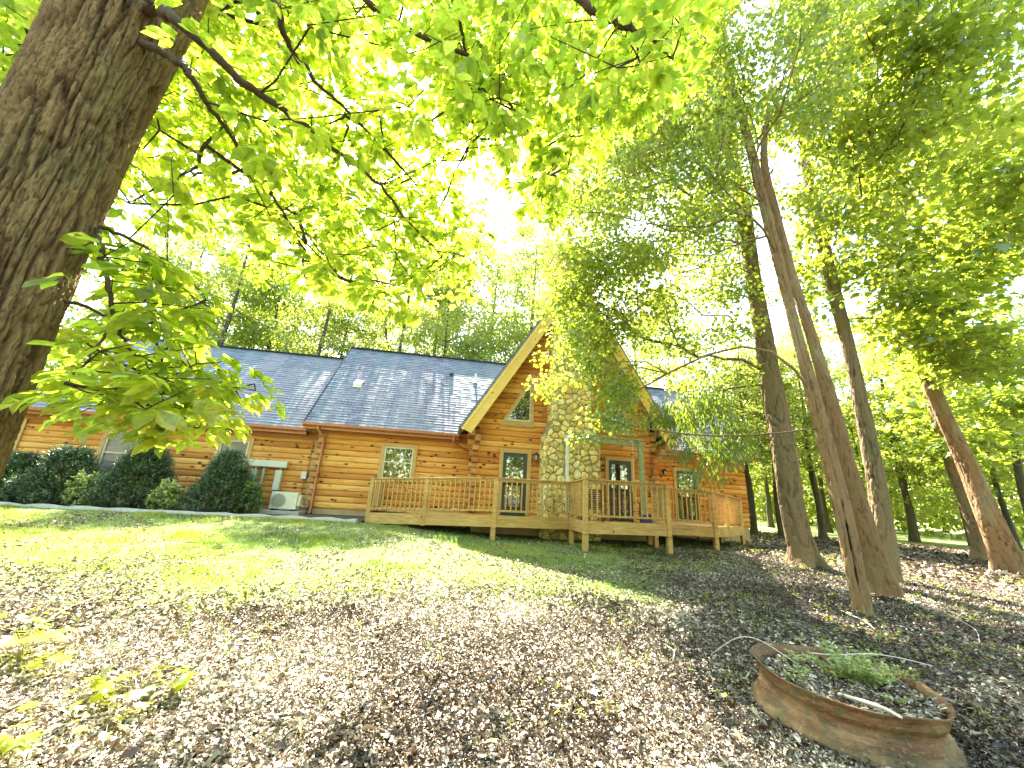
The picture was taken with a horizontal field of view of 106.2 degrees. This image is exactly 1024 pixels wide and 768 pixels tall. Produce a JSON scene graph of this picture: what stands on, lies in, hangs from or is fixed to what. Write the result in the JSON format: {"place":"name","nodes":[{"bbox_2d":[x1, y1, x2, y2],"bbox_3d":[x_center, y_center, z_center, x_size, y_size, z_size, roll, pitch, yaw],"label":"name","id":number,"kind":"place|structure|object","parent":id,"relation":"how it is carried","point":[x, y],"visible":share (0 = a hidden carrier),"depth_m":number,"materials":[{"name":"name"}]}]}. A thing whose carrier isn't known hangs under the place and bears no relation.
{"place":"outdoors","nodes":[
{"label":"outdoors","id":0,"kind":"place"},
{"bbox_2d":[0,507,1023,767],"bbox_3d":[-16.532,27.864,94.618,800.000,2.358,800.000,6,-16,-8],"label":"ground","id":1,"kind":"structure","parent":0,"point":[260,525],"depth_m":5.69,"materials":[{"name":"plant"}]},
{"bbox_2d":[0,720,45,758],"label":"seedling","id":2,"kind":"object","parent":1,"relation":"on","point":[25,740],"visible":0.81,"depth_m":2.12,"materials":[{"name":"yellow plant"}]},
{"bbox_2d":[0,607,67,626],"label":"seedling","id":3,"kind":"object","parent":1,"relation":"on","point":[20,616],"visible":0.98,"depth_m":3.74,"materials":[{"name":"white plant"}]},
{"bbox_2d":[0,618,77,657],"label":"seedling","id":4,"kind":"object","parent":1,"relation":"on","point":[9,641],"visible":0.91,"depth_m":3.23,"materials":[{"name":"yellow plant"}]},
{"bbox_2d":[19,649,73,672],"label":"seedling","id":5,"kind":"object","parent":1,"relation":"on","point":[38,661],"visible":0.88,"depth_m":2.98,"materials":[{"name":"yellow plant"}]},
{"bbox_2d":[13,681,118,712],"bbox_3d":[-2.978,2.159,2.601,0.383,0.120,0.452,-3,-17,20],"label":"seedling","id":6,"kind":"object","parent":1,"relation":"on","point":[75,705],"visible":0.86,"depth_m":2.61,"materials":[{"name":"yellow plant"}]},
{"bbox_2d":[33,594,101,629],"bbox_3d":[-4.805,2.450,4.171,0.083,0.082,1.095,9,-17,-20],"label":"fallen stick","id":7,"kind":"object","parent":1,"relation":"on","point":[53,616],"visible":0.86,"depth_m":4.17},
{"bbox_2d":[70,700,154,741],"bbox_3d":[-2.580,2.163,2.473,0.410,0.092,0.479,6,-16,-8],"label":"seedling","id":8,"kind":"object","parent":1,"relation":"on","point":[139,706],"visible":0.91,"depth_m":2.44,"materials":[{"name":"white plant"}]},
{"bbox_2d":[44,229,228,369],"bbox_3d":[-27.366,-2.226,27.856,12.451,19.005,11.434,4,-16,-2],"label":"forest tree","id":9,"kind":"object","parent":1,"relation":"on","point":[67,320],"visible":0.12,"depth_m":28.03,"materials":[{"name":"green plant"}]},
{"bbox_2d":[80,658,200,701],"bbox_3d":[-2.711,2.200,2.821,0.710,0.187,0.549,-2,-17,18],"label":"seedling","id":10,"kind":"object","parent":1,"relation":"on","point":[108,685],"visible":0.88,"depth_m":2.77,"materials":[{"name":"yellow plant"}]},
{"bbox_2d":[45,206,286,368],"bbox_3d":[-29.470,-4.209,34.084,13.634,26.098,14.501,0,-16,13],"label":"forest tree","id":11,"kind":"object","parent":1,"relation":"on","point":[215,219],"visible":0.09,"depth_m":34.67,"materials":[{"name":"green plant"}]},
{"bbox_2d":[163,679,190,696],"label":"seedling","id":12,"kind":"object","parent":1,"relation":"on","point":[177,684],"visible":0.93,"depth_m":2.80,"materials":[{"name":"yellow plant"}]},
{"bbox_2d":[0,502,357,522],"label":"garden edging","id":13,"kind":"object","parent":1,"relation":"on","point":[148,510],"visible":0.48,"depth_m":10.62,"materials":[{"name":"stone"}]},
{"bbox_2d":[0,498,364,521],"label":"planting bed","id":14,"kind":"object","parent":1,"relation":"on","point":[310,515],"visible":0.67,"depth_m":11.99,"materials":[{"name":"soil"}]},
{"bbox_2d":[0,448,57,502],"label":"yew bush","id":15,"kind":"object","parent":14,"relation":"on","point":[19,462],"visible":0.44,"depth_m":11.06,"materials":[{"name":"green plant"}]},
{"bbox_2d":[0,441,115,504],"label":"yew bush","id":16,"kind":"object","parent":14,"relation":"on","point":[65,462],"visible":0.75,"depth_m":10.85,"materials":[{"name":"green plant"}]},
{"bbox_2d":[59,469,102,505],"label":"pale shrub","id":17,"kind":"object","parent":14,"relation":"on","point":[81,477],"visible":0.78,"depth_m":10.73,"materials":[{"name":"green plant"}]},
{"bbox_2d":[76,439,187,508],"bbox_3d":[-11.075,2.680,11.601,2.509,2.192,2.213,6,-16,-8],"label":"yew bush","id":18,"kind":"object","parent":14,"relation":"on","point":[150,465],"visible":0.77,"depth_m":11.18,"materials":[{"name":"green plant"}]},
{"bbox_2d":[144,477,183,509],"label":"pale shrub","id":19,"kind":"object","parent":14,"relation":"on","point":[166,487],"visible":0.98,"depth_m":11.01,"materials":[{"name":"green plant"}]},
{"bbox_2d":[175,446,264,512],"bbox_3d":[-8.916,2.934,11.880,2.271,2.203,2.088,6,-16,-8],"label":"yew bush","id":20,"kind":"object","parent":14,"relation":"on","point":[232,468],"visible":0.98,"depth_m":11.58,"materials":[{"name":"green plant"}]},
{"bbox_2d":[231,479,264,513],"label":"pale shrub","id":21,"kind":"object","parent":14,"relation":"on","point":[255,495],"visible":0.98,"depth_m":11.63,"materials":[{"name":"green plant"}]},
{"bbox_2d":[259,509,304,514],"bbox_3d":[-7.446,4.184,12.479,1.170,0.160,0.660,6,-16,-8],"label":"concrete pad","id":22,"kind":"object","parent":14,"relation":"on","point":[282,512],"visible":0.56,"depth_m":12.21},
{"bbox_2d":[268,491,307,510],"bbox_3d":[-7.216,3.906,12.787,1.419,0.570,0.765,21,-24,-46],"label":"heat pump","id":23,"kind":"object","parent":22,"relation":"on","point":[291,501],"visible":0.95,"depth_m":12.43,"materials":[{"name":"beige metal"}]},
{"bbox_2d":[156,193,301,349],"bbox_3d":[-20.815,-4.051,27.872,9.042,23.201,10.440,10,-17,-23],"label":"forest tree","id":24,"kind":"object","parent":1,"relation":"on","point":[241,283],"visible":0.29,"depth_m":28.51,"materials":[{"name":"green plant"}]},
{"bbox_2d":[186,266,318,352],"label":"forest tree","id":25,"kind":"object","parent":1,"relation":"on","point":[229,299],"visible":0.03,"depth_m":37.28,"materials":[{"name":"green plant"}]},
{"bbox_2d":[255,622,283,632],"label":"seedling","id":26,"kind":"object","parent":1,"relation":"on","point":[267,630],"visible":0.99,"depth_m":4.00,"materials":[{"name":"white plant"}]},
{"bbox_2d":[208,263,337,354],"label":"forest tree","id":27,"kind":"object","parent":1,"relation":"on","point":[244,334],"visible":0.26,"depth_m":31.61,"materials":[{"name":"green plant"}]},
{"bbox_2d":[220,168,374,356],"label":"forest tree","id":28,"kind":"object","parent":1,"relation":"on","point":[337,181],"visible":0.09,"depth_m":42.27,"materials":[{"name":"green plant"}]},
{"bbox_2d":[262,223,378,355],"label":"forest tree","id":29,"kind":"object","parent":1,"relation":"on","point":[341,308],"visible":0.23,"depth_m":26.77,"materials":[{"name":"green plant"}]},
{"bbox_2d":[271,272,397,357],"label":"forest tree","id":30,"kind":"object","parent":1,"relation":"on","point":[355,331],"visible":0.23,"depth_m":30.62,"materials":[{"name":"green plant"}]},
{"bbox_2d":[0,0,739,479],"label":"shagbark tree","id":31,"kind":"object","parent":1,"relation":"on","point":[90,90],"visible":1,"depth_m":2.55,"materials":[{"name":"green plant"}]},
{"bbox_2d":[314,270,437,357],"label":"forest tree","id":32,"kind":"object","parent":1,"relation":"on","point":[323,324],"visible":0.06,"depth_m":37.58,"materials":[{"name":"green plant"}]},
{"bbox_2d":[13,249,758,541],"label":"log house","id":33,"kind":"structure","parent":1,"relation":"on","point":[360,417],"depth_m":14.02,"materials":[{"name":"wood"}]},
{"bbox_2d":[94,428,144,478],"bbox_3d":[-13.397,2.339,13.091,1.280,1.670,0.155,6,-16,-8],"label":"window","id":34,"kind":"structure","parent":33,"relation":"in","point":[110,449],"depth_m":13.09,"materials":[{"name":"grey wood"}]},
{"bbox_2d":[211,436,254,483],"bbox_3d":[-9.925,2.688,13.595,1.270,1.670,0.155,6,-16,-8],"label":"window","id":35,"kind":"structure","parent":33,"relation":"in","point":[249,443],"depth_m":13.75,"materials":[{"name":"brown wood"}]},
{"bbox_2d":[248,459,289,491],"bbox_3d":[-8.677,3.434,13.470,1.300,1.490,0.190,6,-16,-8],"label":"electrical trough","id":36,"kind":"object","parent":33,"relation":"attached to","point":[277,480],"visible":0.53,"depth_m":13.53,"materials":[{"name":"beige metal"}]},
{"bbox_2d":[300,441,313,492],"bbox_3d":[-7.341,3.043,13.554,0.196,2.164,0.723,8,-17,-16],"label":"disconnect box","id":37,"kind":"object","parent":33,"relation":"attached to","point":[304,474],"visible":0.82,"depth_m":13.72,"materials":[{"name":"beige metal"}]},
{"bbox_2d":[377,442,417,482],"bbox_3d":[-4.160,2.856,14.020,1.360,1.350,0.155,6,-16,-8],"label":"window","id":38,"kind":"structure","parent":33,"relation":"in","point":[396,460],"depth_m":14.04,"materials":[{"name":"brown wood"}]},
{"bbox_2d":[496,448,531,515],"bbox_3d":[0.077,3.386,13.288,1.130,2.245,0.160,6,-16,-8],"label":"door","id":39,"kind":"structure","parent":33,"relation":"in","point":[513,463],"depth_m":13.36,"materials":[{"name":"brown wood"}]},
{"bbox_2d":[500,373,533,427],"bbox_3d":[0.214,0.526,14.139,1.250,2.116,0.120,6,-16,-8],"label":"window","id":40,"kind":"structure","parent":33,"relation":"in","point":[521,414],"depth_m":13.99,"materials":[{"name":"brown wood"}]},
{"bbox_2d":[604,456,635,521],"bbox_3d":[3.898,3.769,13.843,1.130,2.245,0.160,6,-16,-8],"label":"door","id":41,"kind":"structure","parent":33,"relation":"in","point":[616,468],"depth_m":13.98,"materials":[{"name":"brown wood"}]},
{"bbox_2d":[605,381,637,436],"bbox_3d":[4.165,0.922,14.713,1.250,2.116,0.120,6,-16,-8],"label":"window","id":42,"kind":"structure","parent":33,"relation":"in","point":[634,433],"depth_m":14.48,"materials":[{"name":"brown wood"}]},
{"bbox_2d":[673,467,700,519],"bbox_3d":[7.733,4.869,16.988,1.220,2.265,0.122,6,-16,-8],"label":"door","id":43,"kind":"structure","parent":33,"relation":"in","point":[682,485],"depth_m":16.97,"materials":[{"name":"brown wood"}]},
{"bbox_2d":[342,218,463,356],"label":"forest tree","id":44,"kind":"object","parent":1,"relation":"on","point":[386,346],"visible":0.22,"depth_m":28.33,"materials":[{"name":"green plant"}]},
{"bbox_2d":[350,296,466,356],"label":"forest tree","id":45,"kind":"object","parent":1,"relation":"on","point":[394,336],"visible":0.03,"depth_m":42.84,"materials":[{"name":"green plant"}]},
{"bbox_2d":[383,240,492,356],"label":"forest tree","id":46,"kind":"object","parent":1,"relation":"on","point":[433,312],"visible":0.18,"depth_m":37.34,"materials":[{"name":"green plant"}]},
{"bbox_2d":[389,277,493,359],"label":"forest tree","id":47,"kind":"object","parent":1,"relation":"on","point":[428,326],"visible":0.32,"depth_m":28.35,"materials":[{"name":"green plant"}]},
{"bbox_2d":[420,216,527,357],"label":"forest tree","id":48,"kind":"object","parent":1,"relation":"on","point":[483,238],"visible":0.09,"depth_m":46.51,"materials":[{"name":"green plant"}]},
{"bbox_2d":[443,336,505,362],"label":"forest tree","id":49,"kind":"object","parent":1,"relation":"on","point":[473,350],"visible":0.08,"depth_m":27.10,"materials":[{"name":"green plant"}]},
{"bbox_2d":[428,242,547,361],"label":"forest tree","id":50,"kind":"object","parent":1,"relation":"on","point":[493,283],"visible":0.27,"depth_m":37.66,"materials":[{"name":"green plant"}]},
{"bbox_2d":[463,310,530,361],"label":"forest tree","id":51,"kind":"object","parent":1,"relation":"on","point":[499,342],"visible":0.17,"depth_m":31.86,"materials":[{"name":"green plant"}]},
{"bbox_2d":[0,511,1023,767],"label":"leaf litter","id":52,"kind":"object","parent":1,"relation":"on","point":[626,635],"visible":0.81,"depth_m":3.62,"materials":[{"name":"brown"}]},
{"bbox_2d":[0,503,1023,756],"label":"grass","id":53,"kind":"structure","parent":1,"relation":"on","point":[208,539],"depth_m":7.41,"materials":[{"name":"green"}]},
{"bbox_2d":[493,295,548,349],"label":"forest tree","id":54,"kind":"object","parent":1,"relation":"on","point":[529,315],"visible":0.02,"depth_m":37.40,"materials":[{"name":"green plant"}]},
{"bbox_2d":[480,217,565,362],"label":"forest tree","id":55,"kind":"object","parent":1,"relation":"on","point":[527,254],"visible":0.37,"depth_m":29.50,"materials":[{"name":"green plant"}]},
{"bbox_2d":[498,249,549,359],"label":"forest tree","id":56,"kind":"object","parent":1,"relation":"on","point":[531,286],"visible":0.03,"depth_m":50.43,"materials":[{"name":"green plant"}]},
{"bbox_2d":[45,289,1023,539],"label":"distant woods","id":57,"kind":"object","parent":1,"relation":"on","point":[935,519],"visible":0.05,"depth_m":37.63,"materials":[{"name":"green"}]},
{"bbox_2d":[364,477,745,554],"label":"deck","id":58,"kind":"structure","parent":1,"relation":"on","point":[725,513],"depth_m":11.53,"materials":[{"name":"brown wood"}]},
{"bbox_2d":[580,489,611,521],"bbox_3d":[2.432,3.568,11.212,0.740,0.971,0.696,6,-16,-8],"label":"slatted chair","id":59,"kind":"object","parent":58,"relation":"on","point":[594,501],"visible":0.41,"depth_m":11.47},
{"bbox_2d":[564,432,645,517],"bbox_3d":[3.048,3.090,12.723,3.151,2.796,0.739,9,-17,-20],"label":"pergola frame","id":60,"kind":"object","parent":58,"relation":"on","point":[638,443],"visible":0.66,"depth_m":12.94,"materials":[{"name":"wood"}]},
{"bbox_2d":[610,490,640,522],"bbox_3d":[3.392,3.706,11.498,0.740,0.971,0.696,6,-16,-8],"label":"slatted chair","id":61,"kind":"object","parent":58,"relation":"on","point":[617,501],"visible":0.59,"depth_m":11.76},
{"bbox_2d":[639,514,651,522],"bbox_3d":[3.848,3.920,11.004,0.300,0.340,0.260,6,-16,-8],"label":"storage bin","id":62,"kind":"object","parent":58,"relation":"on","point":[646,520],"visible":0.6,"depth_m":10.91,"materials":[{"name":"blue plastic"}]},
{"bbox_2d":[554,702,585,719],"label":"seedling","id":63,"kind":"object","parent":1,"relation":"on","point":[558,705],"visible":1,"depth_m":2.88,"materials":[{"name":"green plant"}]},
{"bbox_2d":[591,699,622,714],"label":"seedling","id":64,"kind":"object","parent":1,"relation":"on","point":[607,710],"visible":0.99,"depth_m":2.96,"materials":[{"name":"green plant"}]},
{"bbox_2d":[616,310,702,389],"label":"forest tree","id":65,"kind":"object","parent":1,"relation":"on","point":[637,350],"visible":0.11,"depth_m":28.43,"materials":[{"name":"green plant"}]},
{"bbox_2d":[493,0,833,569],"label":"maple tree","id":66,"kind":"object","parent":1,"relation":"on","point":[802,550],"visible":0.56,"depth_m":10.35,"materials":[{"name":"green plant"}]},
{"bbox_2d":[624,309,728,401],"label":"forest tree","id":67,"kind":"object","parent":1,"relation":"on","point":[656,375],"visible":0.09,"depth_m":35.66,"materials":[{"name":"green plant"}]},
{"bbox_2d":[522,0,904,616],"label":"maple tree","id":68,"kind":"object","parent":1,"relation":"on","point":[868,569],"visible":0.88,"depth_m":7.90,"materials":[{"name":"green plant"}]},
{"bbox_2d":[707,395,772,486],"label":"forest tree","id":69,"kind":"object","parent":1,"relation":"on","point":[756,474],"visible":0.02,"depth_m":25.94,"materials":[{"name":"green plant"}]},
{"bbox_2d":[709,373,771,518],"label":"forest tree","id":70,"kind":"object","parent":1,"relation":"on","point":[754,463],"visible":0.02,"depth_m":40.94,"materials":[{"name":"green plant"}]},
{"bbox_2d":[667,338,845,534],"bbox_3d":[14.485,2.791,23.533,9.622,12.336,8.835,6,-16,-8],"label":"forest tree","id":71,"kind":"object","parent":1,"relation":"on","point":[753,519],"visible":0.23,"depth_m":22.74,"materials":[{"name":"green plant"}]},
{"bbox_2d":[727,362,812,527],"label":"forest tree","id":72,"kind":"object","parent":1,"relation":"on","point":[770,522],"visible":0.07,"depth_m":32.42,"materials":[{"name":"green plant"}]},
{"bbox_2d":[703,354,848,536],"bbox_3d":[15.606,3.372,23.640,8.659,11.403,7.952,-3,-17,22],"label":"forest tree","id":73,"kind":"object","parent":1,"relation":"on","point":[780,529],"visible":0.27,"depth_m":22.37,"materials":[{"name":"green plant"}]},
{"bbox_2d":[751,407,828,508],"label":"forest tree","id":74,"kind":"object","parent":1,"relation":"on","point":[806,492],"depth_m":47.78,"materials":[{"name":"green plant"}]},
{"bbox_2d":[753,329,860,532],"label":"forest tree","id":75,"kind":"object","parent":1,"relation":"on","point":[829,528],"visible":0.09,"depth_m":30.43,"materials":[{"name":"green plant"}]},
{"bbox_2d":[611,539,1023,706],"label":"ground cover plants","id":76,"kind":"object","parent":1,"relation":"on","point":[853,625],"visible":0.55,"depth_m":6.17,"materials":[{"name":"green plant"}]},
{"bbox_2d":[737,337,905,539],"bbox_3d":[17.989,2.972,23.242,8.067,12.211,6.987,-8,-20,35],"label":"forest tree","id":77,"kind":"object","parent":1,"relation":"on","point":[821,526],"visible":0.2,"depth_m":22.44,"materials":[{"name":"green plant"}]},
{"bbox_2d":[802,440,909,512],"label":"forest tree","id":78,"kind":"object","parent":1,"relation":"on","point":[865,491],"visible":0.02,"depth_m":40.19,"materials":[{"name":"green plant"}]},
{"bbox_2d":[750,643,972,767],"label":"wheel rim planter","id":79,"kind":"object","parent":1,"relation":"on","point":[818,709],"visible":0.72,"depth_m":2.82,"materials":[{"name":"metal"}]},
{"bbox_2d":[711,636,793,661],"bbox_3d":[2.315,2.646,3.789,0.062,0.328,0.882,10,-17,-22],"label":"dead twig","id":80,"kind":"object","parent":79,"relation":"on","point":[749,637],"visible":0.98,"depth_m":3.81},
{"bbox_2d":[782,668,807,683],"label":"weed","id":81,"kind":"object","parent":79,"relation":"on","point":[792,679],"visible":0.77,"depth_m":3.19,"materials":[{"name":"green plant"}]},
{"bbox_2d":[779,655,812,675],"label":"weed","id":82,"kind":"object","parent":79,"relation":"on","point":[806,669],"visible":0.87,"depth_m":3.33,"materials":[{"name":"green plant"}]},
{"bbox_2d":[784,648,811,665],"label":"weed","id":83,"kind":"object","parent":79,"relation":"on","point":[795,657],"visible":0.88,"depth_m":3.55,"materials":[{"name":"green plant"}]},
{"bbox_2d":[807,650,859,678],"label":"weed","id":84,"kind":"object","parent":79,"relation":"on","point":[833,666],"visible":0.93,"depth_m":3.29,"materials":[{"name":"green plant"}]},
{"bbox_2d":[825,647,864,669],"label":"weed","id":85,"kind":"object","parent":79,"relation":"on","point":[861,655],"visible":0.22,"depth_m":3.45,"materials":[{"name":"green plant"}]},
{"bbox_2d":[816,639,881,666],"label":"weed","id":86,"kind":"object","parent":79,"relation":"on","point":[832,647],"visible":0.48,"depth_m":3.65,"materials":[{"name":"green plant"}]},
{"bbox_2d":[823,649,875,683],"bbox_3d":[2.860,2.418,3.257,0.334,0.250,0.345,6,-16,-8],"label":"weed","id":87,"kind":"object","parent":79,"relation":"on","point":[857,677],"visible":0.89,"depth_m":3.23,"materials":[{"name":"green plant"}]},
{"bbox_2d":[835,653,897,687],"bbox_3d":[2.951,2.427,3.195,0.394,0.209,0.343,-8,-20,35],"label":"weed","id":88,"kind":"object","parent":79,"relation":"on","point":[880,680],"visible":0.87,"depth_m":3.15,"materials":[{"name":"green plant"}]},
{"bbox_2d":[837,692,902,718],"bbox_3d":[2.540,2.300,2.754,0.041,0.108,0.498,4,-16,-1],"label":"fallen stick","id":89,"kind":"object","parent":79,"relation":"on","point":[850,697],"visible":0.97,"depth_m":2.73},
{"bbox_2d":[811,652,931,665],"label":"bleached branch","id":90,"kind":"object","parent":79,"relation":"on","point":[868,653],"visible":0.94,"depth_m":3.44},
{"bbox_2d":[847,654,905,683],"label":"weed","id":91,"kind":"object","parent":79,"relation":"on","point":[891,670],"visible":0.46,"depth_m":3.26,"materials":[{"name":"green plant"}]},
{"bbox_2d":[859,656,919,679],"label":"weed","id":92,"kind":"object","parent":79,"relation":"on","point":[906,672],"visible":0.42,"depth_m":3.34,"materials":[{"name":"green plant"}]},
{"bbox_2d":[880,695,906,703],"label":"weed","id":93,"kind":"object","parent":79,"relation":"on","point":[904,700],"visible":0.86,"depth_m":2.90,"materials":[{"name":"green plant"}]},
{"bbox_2d":[799,407,924,502],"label":"forest tree","id":94,"kind":"object","parent":1,"relation":"on","point":[881,433],"visible":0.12,"depth_m":26.85,"materials":[{"name":"green plant"}]},
{"bbox_2d":[748,0,1023,584],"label":"hickory tree","id":95,"kind":"object","parent":1,"relation":"on","point":[924,54],"visible":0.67,"depth_m":9.51,"materials":[{"name":"green plant"}]},
{"bbox_2d":[834,338,958,542],"bbox_3d":[25.926,3.432,26.280,6.288,13.920,7.261,2,-16,5],"label":"forest tree","id":96,"kind":"object","parent":1,"relation":"on","point":[915,537],"visible":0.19,"depth_m":25.44,"materials":[{"name":"green plant"}]},
{"bbox_2d":[794,310,1015,541],"bbox_3d":[26.357,2.415,27.148,10.141,16.455,9.535,6,-16,-8],"label":"forest tree","id":97,"kind":"object","parent":1,"relation":"on","point":[948,506],"visible":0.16,"depth_m":25.18,"materials":[{"name":"green plant"}]},
{"bbox_2d":[805,63,1023,573],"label":"maple tree","id":98,"kind":"object","parent":1,"relation":"on","point":[935,347],"visible":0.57,"depth_m":10.78,"materials":[{"name":"green plant"}]},
{"bbox_2d":[845,97,1023,560],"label":"maple tree","id":99,"kind":"object","parent":1,"relation":"on","point":[1007,407],"visible":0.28,"depth_m":16.64,"materials":[{"name":"green plant"}]},
{"bbox_2d":[874,383,1023,545],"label":"forest tree","id":100,"kind":"object","parent":1,"relation":"on","point":[989,478],"visible":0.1,"depth_m":24.64,"materials":[{"name":"green plant"}]},
{"bbox_2d":[884,390,1023,484],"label":"forest tree","id":101,"kind":"object","parent":1,"relation":"on","point":[981,452],"visible":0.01,"depth_m":28.87,"materials":[{"name":"green plant"}]},
{"bbox_2d":[901,387,1023,550],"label":"forest tree","id":102,"kind":"object","parent":1,"relation":"on","point":[1004,511],"visible":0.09,"depth_m":23.36,"materials":[{"name":"green plant"}]},
{"bbox_2d":[919,294,1023,510],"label":"forest tree","id":103,"kind":"object","parent":1,"relation":"on","point":[1018,469],"visible":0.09,"depth_m":20.68,"materials":[{"name":"green plant"}]},
{"bbox_2d":[924,441,1023,527],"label":"forest tree","id":104,"kind":"object","parent":1,"relation":"on","point":[1013,518],"visible":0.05,"depth_m":34.21,"materials":[{"name":"green plant"}]},
{"bbox_2d":[967,703,1006,719],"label":"seedling","id":105,"kind":"object","parent":1,"relation":"on","point":[985,712],"visible":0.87,"depth_m":3.22,"materials":[{"name":"green plant"}]},
{"bbox_2d":[0,0,1023,517],"label":"sky","id":106,"kind":"structure","parent":0,"point":[777,314],"materials":[{"name":"white"}]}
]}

